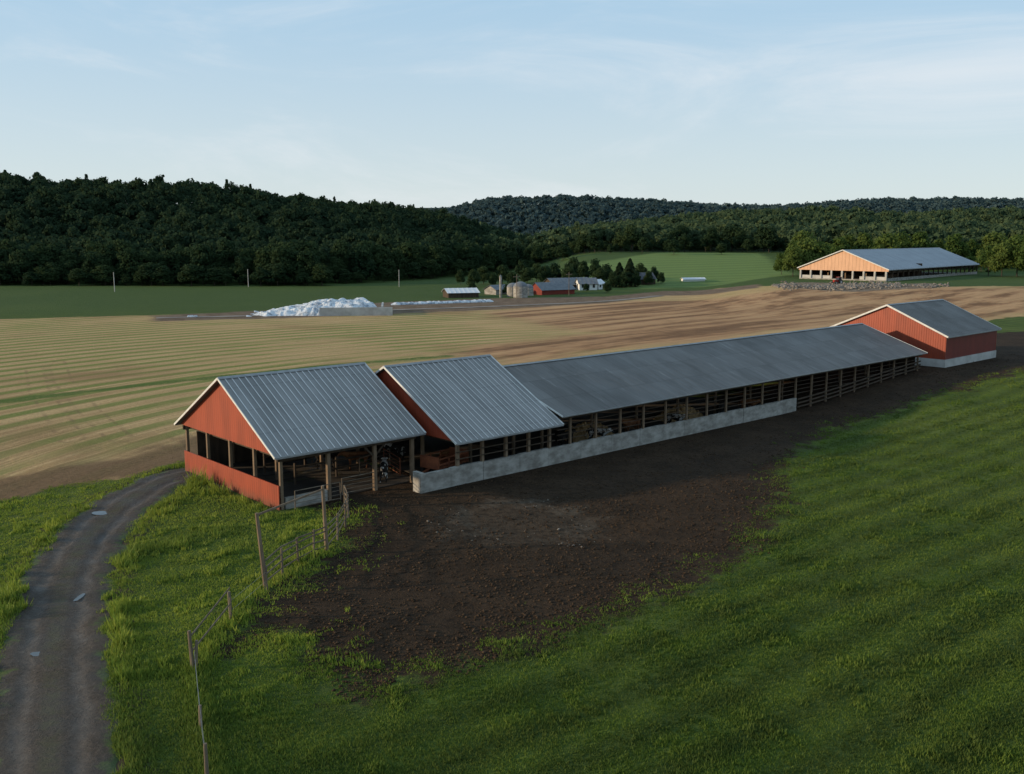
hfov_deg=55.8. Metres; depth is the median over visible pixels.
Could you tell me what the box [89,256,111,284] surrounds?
broadleaf tree
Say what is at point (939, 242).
broadleaf tree
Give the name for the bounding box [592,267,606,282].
broadleaf tree
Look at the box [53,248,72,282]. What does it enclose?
broadleaf tree
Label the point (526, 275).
broadleaf tree
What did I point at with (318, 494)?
gate
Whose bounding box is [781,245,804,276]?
broadleaf tree
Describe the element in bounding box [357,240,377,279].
broadleaf tree
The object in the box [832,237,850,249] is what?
broadleaf tree
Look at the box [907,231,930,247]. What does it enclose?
broadleaf tree
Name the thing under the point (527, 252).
broadleaf tree
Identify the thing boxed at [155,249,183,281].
broadleaf tree
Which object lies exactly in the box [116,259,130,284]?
broadleaf tree
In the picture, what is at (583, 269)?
broadleaf tree
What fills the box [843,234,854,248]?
broadleaf tree
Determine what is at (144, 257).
broadleaf tree
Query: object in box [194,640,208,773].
fence
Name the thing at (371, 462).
gate
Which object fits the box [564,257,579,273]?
broadleaf tree
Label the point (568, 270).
broadleaf tree
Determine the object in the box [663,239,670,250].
broadleaf tree
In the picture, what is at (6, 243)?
broadleaf tree
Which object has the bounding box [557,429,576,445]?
cow
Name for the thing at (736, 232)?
broadleaf tree
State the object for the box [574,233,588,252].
broadleaf tree
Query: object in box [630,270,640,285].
broadleaf tree
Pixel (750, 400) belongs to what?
cow
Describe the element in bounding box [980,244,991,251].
broadleaf tree
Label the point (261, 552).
timber gateway
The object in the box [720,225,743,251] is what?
broadleaf tree
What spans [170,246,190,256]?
broadleaf tree
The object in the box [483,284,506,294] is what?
farm shed
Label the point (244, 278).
broadleaf tree
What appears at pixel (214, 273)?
broadleaf tree
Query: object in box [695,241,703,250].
broadleaf tree
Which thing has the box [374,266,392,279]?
broadleaf tree
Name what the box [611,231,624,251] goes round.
broadleaf tree
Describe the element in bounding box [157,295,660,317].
farm lane
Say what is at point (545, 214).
distant wooded ridge
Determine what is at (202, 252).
broadleaf tree
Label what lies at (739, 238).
broadleaf tree
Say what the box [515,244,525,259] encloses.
broadleaf tree
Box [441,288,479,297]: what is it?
farm shed
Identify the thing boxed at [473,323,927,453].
long barn
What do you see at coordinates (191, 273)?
broadleaf tree
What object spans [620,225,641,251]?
broadleaf tree
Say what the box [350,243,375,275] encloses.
broadleaf tree
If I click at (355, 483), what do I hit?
gate
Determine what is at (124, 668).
grass
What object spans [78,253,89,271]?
broadleaf tree
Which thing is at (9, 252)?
broadleaf tree
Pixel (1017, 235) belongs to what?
broadleaf tree
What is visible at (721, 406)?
cow
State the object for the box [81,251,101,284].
broadleaf tree
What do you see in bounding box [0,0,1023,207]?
sky
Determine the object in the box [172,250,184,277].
broadleaf tree
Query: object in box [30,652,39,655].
puddle water
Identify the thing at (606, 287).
broadleaf tree
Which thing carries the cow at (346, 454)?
in the pole barn at (277, 422)
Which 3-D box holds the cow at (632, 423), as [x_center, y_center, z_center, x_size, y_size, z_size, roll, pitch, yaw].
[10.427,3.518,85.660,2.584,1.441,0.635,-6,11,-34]
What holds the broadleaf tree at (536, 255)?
on the ground at (100, 382)
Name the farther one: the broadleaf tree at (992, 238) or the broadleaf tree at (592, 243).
the broadleaf tree at (592, 243)
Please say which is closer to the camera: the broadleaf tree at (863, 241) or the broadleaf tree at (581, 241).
the broadleaf tree at (863, 241)
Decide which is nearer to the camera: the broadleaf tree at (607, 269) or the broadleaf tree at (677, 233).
the broadleaf tree at (607, 269)
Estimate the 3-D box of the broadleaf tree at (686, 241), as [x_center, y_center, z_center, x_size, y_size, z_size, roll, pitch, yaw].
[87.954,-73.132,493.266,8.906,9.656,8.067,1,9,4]
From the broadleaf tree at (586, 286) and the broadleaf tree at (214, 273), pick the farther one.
the broadleaf tree at (214, 273)
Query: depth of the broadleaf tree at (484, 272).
355.06 m
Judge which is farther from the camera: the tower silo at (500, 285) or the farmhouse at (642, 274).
the farmhouse at (642, 274)
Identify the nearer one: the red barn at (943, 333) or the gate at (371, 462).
the gate at (371, 462)
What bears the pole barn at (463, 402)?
on the ground at (100, 382)
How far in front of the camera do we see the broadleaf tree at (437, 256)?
413.44 m
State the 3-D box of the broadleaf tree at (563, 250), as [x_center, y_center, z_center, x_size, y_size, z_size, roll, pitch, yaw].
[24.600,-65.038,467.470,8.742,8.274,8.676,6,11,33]
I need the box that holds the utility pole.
[513,274,519,298]
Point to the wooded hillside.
(213, 215)
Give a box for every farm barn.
[532,281,575,294]
[543,277,587,289]
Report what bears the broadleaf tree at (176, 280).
on the ground at (100, 382)
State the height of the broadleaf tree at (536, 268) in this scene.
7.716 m
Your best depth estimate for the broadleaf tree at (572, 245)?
508.45 m
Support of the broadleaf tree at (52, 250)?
on the ground at (100, 382)
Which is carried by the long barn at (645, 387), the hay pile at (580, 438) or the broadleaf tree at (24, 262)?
the hay pile at (580, 438)
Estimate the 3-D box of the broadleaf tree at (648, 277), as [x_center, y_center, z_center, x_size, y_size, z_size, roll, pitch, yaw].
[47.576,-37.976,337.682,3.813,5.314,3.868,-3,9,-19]
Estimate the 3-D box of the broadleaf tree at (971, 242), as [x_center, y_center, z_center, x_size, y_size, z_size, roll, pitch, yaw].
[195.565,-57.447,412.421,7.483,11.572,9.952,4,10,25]
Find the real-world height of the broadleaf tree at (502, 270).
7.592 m
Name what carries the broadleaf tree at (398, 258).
on the ground at (100, 382)
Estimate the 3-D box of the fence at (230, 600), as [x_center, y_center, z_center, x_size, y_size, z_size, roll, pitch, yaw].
[-12.586,10.029,46.359,0.126,1.574,4.568,1,9,6]
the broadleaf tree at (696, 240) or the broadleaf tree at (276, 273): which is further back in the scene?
the broadleaf tree at (696, 240)
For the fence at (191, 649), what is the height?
2.079 m
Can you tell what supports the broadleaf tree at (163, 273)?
on the ground at (100, 382)
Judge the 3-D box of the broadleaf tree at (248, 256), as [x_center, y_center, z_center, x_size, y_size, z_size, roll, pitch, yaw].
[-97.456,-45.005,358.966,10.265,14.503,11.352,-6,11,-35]
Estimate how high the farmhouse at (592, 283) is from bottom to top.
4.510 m
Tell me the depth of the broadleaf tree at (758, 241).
490.89 m
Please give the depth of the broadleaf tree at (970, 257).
376.88 m
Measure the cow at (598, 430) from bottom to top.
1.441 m
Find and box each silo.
[499,275,501,296]
[507,283,514,296]
[513,281,527,297]
[527,284,533,295]
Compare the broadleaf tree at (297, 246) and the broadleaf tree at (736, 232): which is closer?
the broadleaf tree at (297, 246)
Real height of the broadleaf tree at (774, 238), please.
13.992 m
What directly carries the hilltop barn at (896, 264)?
on the ground at (100, 382)
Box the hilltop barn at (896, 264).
[797,247,979,280]
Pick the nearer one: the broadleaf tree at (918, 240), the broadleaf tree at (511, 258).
the broadleaf tree at (918, 240)
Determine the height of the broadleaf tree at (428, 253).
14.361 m
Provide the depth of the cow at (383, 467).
68.95 m
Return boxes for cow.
[312,452,339,467]
[337,451,371,469]
[379,443,404,460]
[379,457,387,482]
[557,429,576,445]
[586,427,613,438]
[621,419,640,431]
[667,413,688,422]
[717,400,724,412]
[738,398,760,407]
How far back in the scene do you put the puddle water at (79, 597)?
47.67 m
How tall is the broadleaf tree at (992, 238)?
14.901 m
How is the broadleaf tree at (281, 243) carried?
on the ground at (100, 382)
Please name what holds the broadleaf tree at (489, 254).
on the ground at (100, 382)
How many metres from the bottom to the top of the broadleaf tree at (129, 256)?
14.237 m
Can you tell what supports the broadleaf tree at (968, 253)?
on the ground at (100, 382)
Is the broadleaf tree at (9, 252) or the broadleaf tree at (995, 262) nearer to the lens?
the broadleaf tree at (995, 262)
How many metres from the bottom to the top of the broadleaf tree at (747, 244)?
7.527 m
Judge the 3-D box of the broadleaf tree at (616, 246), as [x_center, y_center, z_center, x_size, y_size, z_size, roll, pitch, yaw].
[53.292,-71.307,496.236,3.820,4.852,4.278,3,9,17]
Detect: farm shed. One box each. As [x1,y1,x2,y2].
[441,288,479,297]
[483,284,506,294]
[680,277,705,281]
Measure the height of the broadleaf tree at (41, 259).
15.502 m
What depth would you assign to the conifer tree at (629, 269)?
332.18 m
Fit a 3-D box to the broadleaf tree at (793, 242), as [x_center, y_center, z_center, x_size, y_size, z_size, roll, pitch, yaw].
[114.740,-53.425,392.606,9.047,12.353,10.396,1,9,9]
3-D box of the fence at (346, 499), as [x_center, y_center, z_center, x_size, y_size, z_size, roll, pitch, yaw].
[-10.937,8.433,55.441,1.467,2.078,14.423,1,9,6]
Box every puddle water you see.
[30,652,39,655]
[73,593,84,600]
[92,511,106,514]
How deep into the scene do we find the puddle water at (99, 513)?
62.05 m
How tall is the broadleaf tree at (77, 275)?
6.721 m
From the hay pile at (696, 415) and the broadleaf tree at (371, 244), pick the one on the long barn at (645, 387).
the hay pile at (696, 415)
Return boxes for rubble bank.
[771,280,949,291]
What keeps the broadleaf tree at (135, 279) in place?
on the ground at (100, 382)
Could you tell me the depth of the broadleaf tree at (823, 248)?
346.47 m
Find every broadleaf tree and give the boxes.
[0,239,24,282]
[0,247,14,266]
[0,262,13,284]
[7,249,37,278]
[8,249,33,284]
[22,271,39,285]
[29,243,54,283]
[33,266,49,284]
[43,244,60,266]
[45,262,66,284]
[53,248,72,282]
[55,250,79,283]
[59,261,75,284]
[67,268,88,285]
[77,241,102,261]
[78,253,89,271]
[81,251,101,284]
[84,272,99,285]
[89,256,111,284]
[92,265,115,285]
[93,241,122,283]
[96,257,113,284]
[109,238,134,253]
[109,267,120,284]
[113,247,139,284]
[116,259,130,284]
[118,273,132,283]
[132,250,156,283]
[133,262,162,285]
[133,270,148,282]
[141,248,163,264]
[150,265,173,285]
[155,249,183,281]
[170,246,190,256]
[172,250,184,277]
[174,274,184,283]
[177,264,204,285]
[179,255,191,283]
[182,246,198,282]
[189,244,216,283]
[191,249,218,283]
[201,268,223,285]
[215,239,239,282]
[229,256,249,284]
[238,274,251,284]
[239,246,258,283]
[250,267,271,283]
[251,246,274,284]
[262,263,280,284]
[266,264,289,285]
[267,243,277,281]
[269,245,297,284]
[273,242,290,282]
[286,239,305,282]
[286,250,298,283]
[290,249,317,284]
[295,273,310,283]
[300,241,325,282]
[305,255,322,284]
[307,263,333,285]
[328,239,351,281]
[346,247,376,281]
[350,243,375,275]
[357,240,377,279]
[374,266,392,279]
[389,248,407,270]
[391,270,403,280]
[396,241,425,278]
[396,268,406,279]
[405,262,422,279]
[424,245,444,276]
[427,244,447,277]
[451,244,464,259]
[455,269,464,282]
[459,245,479,269]
[461,241,482,266]
[466,269,480,284]
[467,282,476,287]
[477,266,490,283]
[480,244,496,263]
[488,272,496,284]
[492,246,505,266]
[496,264,509,283]
[504,251,516,270]
[506,271,518,282]
[514,259,528,278]
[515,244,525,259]
[519,267,533,281]
[522,246,538,263]
[529,248,543,262]
[530,263,541,281]
[534,243,551,260]
[537,265,552,281]
[542,249,552,262]
[549,263,561,277]
[554,244,571,258]
[560,266,576,277]
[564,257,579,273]
[568,240,576,254]
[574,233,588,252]
[577,260,589,277]
[583,284,589,290]
[587,232,603,252]
[589,258,600,276]
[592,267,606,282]
[601,241,607,251]
[602,263,612,279]
[602,282,611,291]
[606,271,619,287]
[607,244,613,253]
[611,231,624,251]
[613,243,619,250]
[618,271,630,286]
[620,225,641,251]
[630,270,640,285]
[635,263,647,272]
[637,237,648,250]
[643,271,654,284]
[648,239,656,250]
[651,266,658,277]
[657,238,665,251]
[657,272,664,281]
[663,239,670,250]
[666,224,693,243]
[668,239,680,252]
[677,234,693,251]
[687,237,699,248]
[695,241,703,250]
[700,226,722,251]
[715,243,726,252]
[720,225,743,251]
[723,239,730,251]
[730,226,744,251]
[732,230,752,251]
[741,239,754,251]
[753,226,769,251]
[761,226,781,252]
[773,252,790,274]
[777,238,786,251]
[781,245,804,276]
[784,240,797,269]
[791,230,816,242]
[795,237,820,263]
[812,242,832,258]
[829,245,840,252]
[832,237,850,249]
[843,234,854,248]
[853,232,873,248]
[867,238,886,248]
[874,232,900,248]
[894,231,910,247]
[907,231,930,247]
[928,243,937,247]
[934,239,945,248]
[940,233,969,255]
[959,244,970,268]
[962,255,978,271]
[965,239,978,257]
[972,243,982,259]
[974,249,986,270]
[977,246,995,275]
[980,231,1007,247]
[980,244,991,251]
[986,242,1015,276]
[1003,236,1023,276]
[1010,234,1021,239]
[1013,236,1023,270]
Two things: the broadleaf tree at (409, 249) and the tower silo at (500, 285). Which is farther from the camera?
the broadleaf tree at (409, 249)
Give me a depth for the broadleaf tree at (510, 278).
336.51 m
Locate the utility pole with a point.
(516, 276)
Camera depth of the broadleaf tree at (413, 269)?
392.43 m
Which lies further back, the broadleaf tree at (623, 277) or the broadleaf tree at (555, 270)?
the broadleaf tree at (555, 270)
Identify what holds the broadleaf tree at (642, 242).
on the ground at (100, 382)
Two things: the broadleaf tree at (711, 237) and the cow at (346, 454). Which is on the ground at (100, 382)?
the broadleaf tree at (711, 237)
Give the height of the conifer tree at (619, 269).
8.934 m
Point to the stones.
(527, 536)
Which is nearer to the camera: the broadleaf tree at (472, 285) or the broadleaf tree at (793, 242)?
the broadleaf tree at (472, 285)
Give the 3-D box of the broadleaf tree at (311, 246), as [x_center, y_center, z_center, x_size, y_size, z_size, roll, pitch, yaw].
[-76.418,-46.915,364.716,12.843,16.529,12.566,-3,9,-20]
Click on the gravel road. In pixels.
(53, 694)
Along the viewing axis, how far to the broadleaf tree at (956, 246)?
392.46 m
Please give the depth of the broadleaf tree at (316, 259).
350.83 m
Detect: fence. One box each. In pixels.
[187,587,232,668]
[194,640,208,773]
[229,566,267,617]
[264,485,349,580]
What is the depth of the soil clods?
52.15 m
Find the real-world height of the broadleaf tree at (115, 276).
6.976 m
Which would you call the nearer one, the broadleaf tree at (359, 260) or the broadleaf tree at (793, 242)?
the broadleaf tree at (359, 260)
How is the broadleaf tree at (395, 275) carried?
on the ground at (100, 382)
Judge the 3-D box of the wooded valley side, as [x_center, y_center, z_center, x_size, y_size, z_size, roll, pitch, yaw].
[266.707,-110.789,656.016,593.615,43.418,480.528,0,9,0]
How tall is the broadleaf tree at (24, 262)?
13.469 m
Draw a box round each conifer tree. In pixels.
[610,262,627,286]
[624,258,636,286]
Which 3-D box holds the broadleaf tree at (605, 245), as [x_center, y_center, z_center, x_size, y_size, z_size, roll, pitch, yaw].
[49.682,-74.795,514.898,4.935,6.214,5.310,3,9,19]
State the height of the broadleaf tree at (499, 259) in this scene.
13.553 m
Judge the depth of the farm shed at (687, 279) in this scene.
351.69 m
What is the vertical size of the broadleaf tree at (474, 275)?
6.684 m
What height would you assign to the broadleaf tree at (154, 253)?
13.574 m
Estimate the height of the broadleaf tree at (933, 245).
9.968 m
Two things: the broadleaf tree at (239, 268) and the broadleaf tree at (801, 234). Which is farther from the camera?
the broadleaf tree at (801, 234)
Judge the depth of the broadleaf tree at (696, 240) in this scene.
503.37 m
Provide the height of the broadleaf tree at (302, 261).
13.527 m
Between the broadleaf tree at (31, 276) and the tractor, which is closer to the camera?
the tractor
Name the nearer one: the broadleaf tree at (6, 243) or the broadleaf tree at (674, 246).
the broadleaf tree at (6, 243)
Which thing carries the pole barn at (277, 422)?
on the ground at (100, 382)
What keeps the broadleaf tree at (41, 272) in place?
on the ground at (100, 382)
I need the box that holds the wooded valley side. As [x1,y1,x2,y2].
[480,204,1023,253]
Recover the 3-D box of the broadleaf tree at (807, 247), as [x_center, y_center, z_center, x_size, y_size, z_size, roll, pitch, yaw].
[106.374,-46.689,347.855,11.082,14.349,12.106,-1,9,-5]
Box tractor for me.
[831,277,842,283]
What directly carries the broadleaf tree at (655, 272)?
on the ground at (100, 382)
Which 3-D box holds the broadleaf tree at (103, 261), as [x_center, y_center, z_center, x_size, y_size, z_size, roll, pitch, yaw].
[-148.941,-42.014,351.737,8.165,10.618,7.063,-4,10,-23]
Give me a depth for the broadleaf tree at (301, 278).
345.79 m
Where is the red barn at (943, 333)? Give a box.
[830,299,1001,367]
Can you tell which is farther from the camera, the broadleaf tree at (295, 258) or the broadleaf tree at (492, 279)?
the broadleaf tree at (295, 258)
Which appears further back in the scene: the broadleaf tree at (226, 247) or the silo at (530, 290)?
the broadleaf tree at (226, 247)
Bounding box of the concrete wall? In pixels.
[413,398,796,493]
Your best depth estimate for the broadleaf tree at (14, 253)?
350.55 m
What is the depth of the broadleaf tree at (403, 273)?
391.26 m
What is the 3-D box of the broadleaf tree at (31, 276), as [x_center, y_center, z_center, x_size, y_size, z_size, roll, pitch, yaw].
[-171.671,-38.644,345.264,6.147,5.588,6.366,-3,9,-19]
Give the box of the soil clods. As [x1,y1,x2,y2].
[213,354,1021,703]
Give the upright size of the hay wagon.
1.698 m
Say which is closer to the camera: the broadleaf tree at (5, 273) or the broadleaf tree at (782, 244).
the broadleaf tree at (5, 273)
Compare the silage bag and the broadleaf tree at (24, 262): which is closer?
the silage bag
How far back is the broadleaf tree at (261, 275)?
342.89 m
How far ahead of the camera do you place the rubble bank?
276.19 m
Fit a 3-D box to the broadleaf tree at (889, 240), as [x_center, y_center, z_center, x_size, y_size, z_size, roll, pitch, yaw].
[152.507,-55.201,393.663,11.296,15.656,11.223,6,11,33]
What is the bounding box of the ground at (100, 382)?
[0,202,1023,773]
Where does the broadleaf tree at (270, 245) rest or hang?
on the ground at (100, 382)
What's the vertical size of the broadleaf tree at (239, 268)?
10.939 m
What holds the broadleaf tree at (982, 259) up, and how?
on the ground at (100, 382)
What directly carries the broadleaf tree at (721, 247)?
on the ground at (100, 382)
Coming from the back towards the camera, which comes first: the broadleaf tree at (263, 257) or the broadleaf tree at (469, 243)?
the broadleaf tree at (469, 243)
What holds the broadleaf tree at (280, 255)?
on the ground at (100, 382)
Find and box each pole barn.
[174,362,425,510]
[347,354,563,472]
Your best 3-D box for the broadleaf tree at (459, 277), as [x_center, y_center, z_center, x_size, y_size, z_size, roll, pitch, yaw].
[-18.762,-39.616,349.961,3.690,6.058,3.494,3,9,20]
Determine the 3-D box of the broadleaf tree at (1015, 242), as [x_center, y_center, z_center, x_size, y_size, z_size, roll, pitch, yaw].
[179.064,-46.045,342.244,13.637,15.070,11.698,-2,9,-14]
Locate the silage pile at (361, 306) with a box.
[246,297,392,316]
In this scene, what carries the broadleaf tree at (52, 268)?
on the ground at (100, 382)
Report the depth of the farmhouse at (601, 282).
320.85 m
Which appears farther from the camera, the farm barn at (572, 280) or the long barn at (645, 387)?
the farm barn at (572, 280)
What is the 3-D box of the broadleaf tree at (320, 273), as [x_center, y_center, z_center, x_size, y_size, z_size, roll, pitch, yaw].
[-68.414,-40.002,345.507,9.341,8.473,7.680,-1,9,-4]
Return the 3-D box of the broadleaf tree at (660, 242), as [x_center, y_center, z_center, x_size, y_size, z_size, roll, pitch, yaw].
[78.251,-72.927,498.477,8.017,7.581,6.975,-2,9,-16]
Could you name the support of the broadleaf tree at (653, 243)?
on the ground at (100, 382)
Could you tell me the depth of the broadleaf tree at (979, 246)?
409.46 m
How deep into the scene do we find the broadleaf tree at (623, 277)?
325.12 m
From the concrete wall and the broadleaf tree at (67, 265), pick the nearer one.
the concrete wall
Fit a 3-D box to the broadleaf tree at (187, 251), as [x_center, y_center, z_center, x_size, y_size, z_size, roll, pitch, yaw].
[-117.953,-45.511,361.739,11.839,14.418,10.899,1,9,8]
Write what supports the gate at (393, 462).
attached to the pole barn at (277, 422)
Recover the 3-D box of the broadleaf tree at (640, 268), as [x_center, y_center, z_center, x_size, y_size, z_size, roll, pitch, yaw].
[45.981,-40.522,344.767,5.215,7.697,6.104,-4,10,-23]
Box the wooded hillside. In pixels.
[0,170,545,277]
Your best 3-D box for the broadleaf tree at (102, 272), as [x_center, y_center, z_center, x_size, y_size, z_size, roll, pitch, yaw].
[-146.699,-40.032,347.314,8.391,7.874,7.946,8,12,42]
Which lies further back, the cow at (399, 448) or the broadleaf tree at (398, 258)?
the broadleaf tree at (398, 258)
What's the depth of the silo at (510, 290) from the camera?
282.91 m
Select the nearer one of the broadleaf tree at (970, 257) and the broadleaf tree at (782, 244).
the broadleaf tree at (970, 257)
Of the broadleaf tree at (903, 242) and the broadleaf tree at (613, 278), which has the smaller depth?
the broadleaf tree at (613, 278)
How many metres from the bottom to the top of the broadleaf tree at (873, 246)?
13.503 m
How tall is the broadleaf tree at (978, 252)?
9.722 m
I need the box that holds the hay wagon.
[420,447,468,472]
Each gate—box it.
[294,482,340,508]
[341,472,373,494]
[359,449,390,475]
[383,448,400,475]
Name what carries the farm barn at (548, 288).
on the ground at (100, 382)
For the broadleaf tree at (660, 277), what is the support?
on the ground at (100, 382)
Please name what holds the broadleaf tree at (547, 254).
on the ground at (100, 382)
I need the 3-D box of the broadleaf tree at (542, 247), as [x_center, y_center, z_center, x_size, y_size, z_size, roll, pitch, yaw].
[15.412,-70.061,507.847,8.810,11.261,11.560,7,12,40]
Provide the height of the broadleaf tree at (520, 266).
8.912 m
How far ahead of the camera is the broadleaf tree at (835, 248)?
363.34 m
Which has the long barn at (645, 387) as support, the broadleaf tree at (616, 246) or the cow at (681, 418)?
the cow at (681, 418)
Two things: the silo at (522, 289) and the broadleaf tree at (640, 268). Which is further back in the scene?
the broadleaf tree at (640, 268)
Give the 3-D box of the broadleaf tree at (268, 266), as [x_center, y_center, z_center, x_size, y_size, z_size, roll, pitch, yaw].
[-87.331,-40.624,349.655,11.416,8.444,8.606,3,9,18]
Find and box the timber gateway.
[255,485,328,589]
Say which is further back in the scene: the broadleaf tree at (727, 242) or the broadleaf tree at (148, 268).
the broadleaf tree at (727, 242)
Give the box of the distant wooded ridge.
[424,193,1023,235]
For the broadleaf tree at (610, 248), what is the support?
on the ground at (100, 382)
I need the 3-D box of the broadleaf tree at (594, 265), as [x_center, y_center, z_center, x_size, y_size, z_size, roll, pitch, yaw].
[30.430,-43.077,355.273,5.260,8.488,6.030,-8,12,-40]
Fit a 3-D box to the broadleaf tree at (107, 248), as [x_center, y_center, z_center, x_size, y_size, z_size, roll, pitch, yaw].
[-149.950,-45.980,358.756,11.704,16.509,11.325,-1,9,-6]
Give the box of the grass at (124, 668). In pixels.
[0,366,1023,773]
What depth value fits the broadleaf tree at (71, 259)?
355.25 m
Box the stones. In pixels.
[427,497,610,546]
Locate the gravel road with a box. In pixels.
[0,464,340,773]
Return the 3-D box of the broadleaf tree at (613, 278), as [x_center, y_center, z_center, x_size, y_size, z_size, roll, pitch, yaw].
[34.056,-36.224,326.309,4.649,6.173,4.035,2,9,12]
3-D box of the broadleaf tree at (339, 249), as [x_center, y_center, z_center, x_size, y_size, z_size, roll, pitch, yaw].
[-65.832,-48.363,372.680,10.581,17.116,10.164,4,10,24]
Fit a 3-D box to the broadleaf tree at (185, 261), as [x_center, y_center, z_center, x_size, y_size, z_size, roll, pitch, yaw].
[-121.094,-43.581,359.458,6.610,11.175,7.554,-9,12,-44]
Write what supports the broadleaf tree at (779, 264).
on the ground at (100, 382)
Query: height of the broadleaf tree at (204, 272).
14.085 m
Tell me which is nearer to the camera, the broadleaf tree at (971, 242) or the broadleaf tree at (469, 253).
the broadleaf tree at (971, 242)
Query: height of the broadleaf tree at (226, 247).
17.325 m
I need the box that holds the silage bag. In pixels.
[390,299,493,304]
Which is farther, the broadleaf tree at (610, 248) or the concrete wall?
the broadleaf tree at (610, 248)
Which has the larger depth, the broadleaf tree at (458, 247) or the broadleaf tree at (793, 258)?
the broadleaf tree at (458, 247)
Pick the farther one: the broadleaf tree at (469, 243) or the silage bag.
the broadleaf tree at (469, 243)
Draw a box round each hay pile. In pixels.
[564,421,613,441]
[654,404,702,422]
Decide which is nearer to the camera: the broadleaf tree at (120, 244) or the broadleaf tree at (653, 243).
the broadleaf tree at (120, 244)
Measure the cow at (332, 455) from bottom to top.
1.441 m
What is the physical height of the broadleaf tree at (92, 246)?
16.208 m
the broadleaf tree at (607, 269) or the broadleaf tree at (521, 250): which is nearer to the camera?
the broadleaf tree at (607, 269)
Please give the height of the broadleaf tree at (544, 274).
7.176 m
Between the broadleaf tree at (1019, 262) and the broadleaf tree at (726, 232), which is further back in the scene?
the broadleaf tree at (726, 232)
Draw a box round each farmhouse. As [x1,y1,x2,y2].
[574,277,597,289]
[597,279,604,289]
[639,272,656,284]
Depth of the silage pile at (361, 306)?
215.28 m
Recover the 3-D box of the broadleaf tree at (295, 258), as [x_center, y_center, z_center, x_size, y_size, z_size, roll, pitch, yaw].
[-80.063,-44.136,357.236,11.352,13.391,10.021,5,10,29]
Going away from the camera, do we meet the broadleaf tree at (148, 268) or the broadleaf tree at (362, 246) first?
the broadleaf tree at (148, 268)
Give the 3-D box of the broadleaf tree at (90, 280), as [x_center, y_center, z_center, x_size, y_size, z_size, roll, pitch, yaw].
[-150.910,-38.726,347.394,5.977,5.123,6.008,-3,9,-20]
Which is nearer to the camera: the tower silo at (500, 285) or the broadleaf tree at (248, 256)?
the tower silo at (500, 285)
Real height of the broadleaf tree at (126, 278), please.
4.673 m

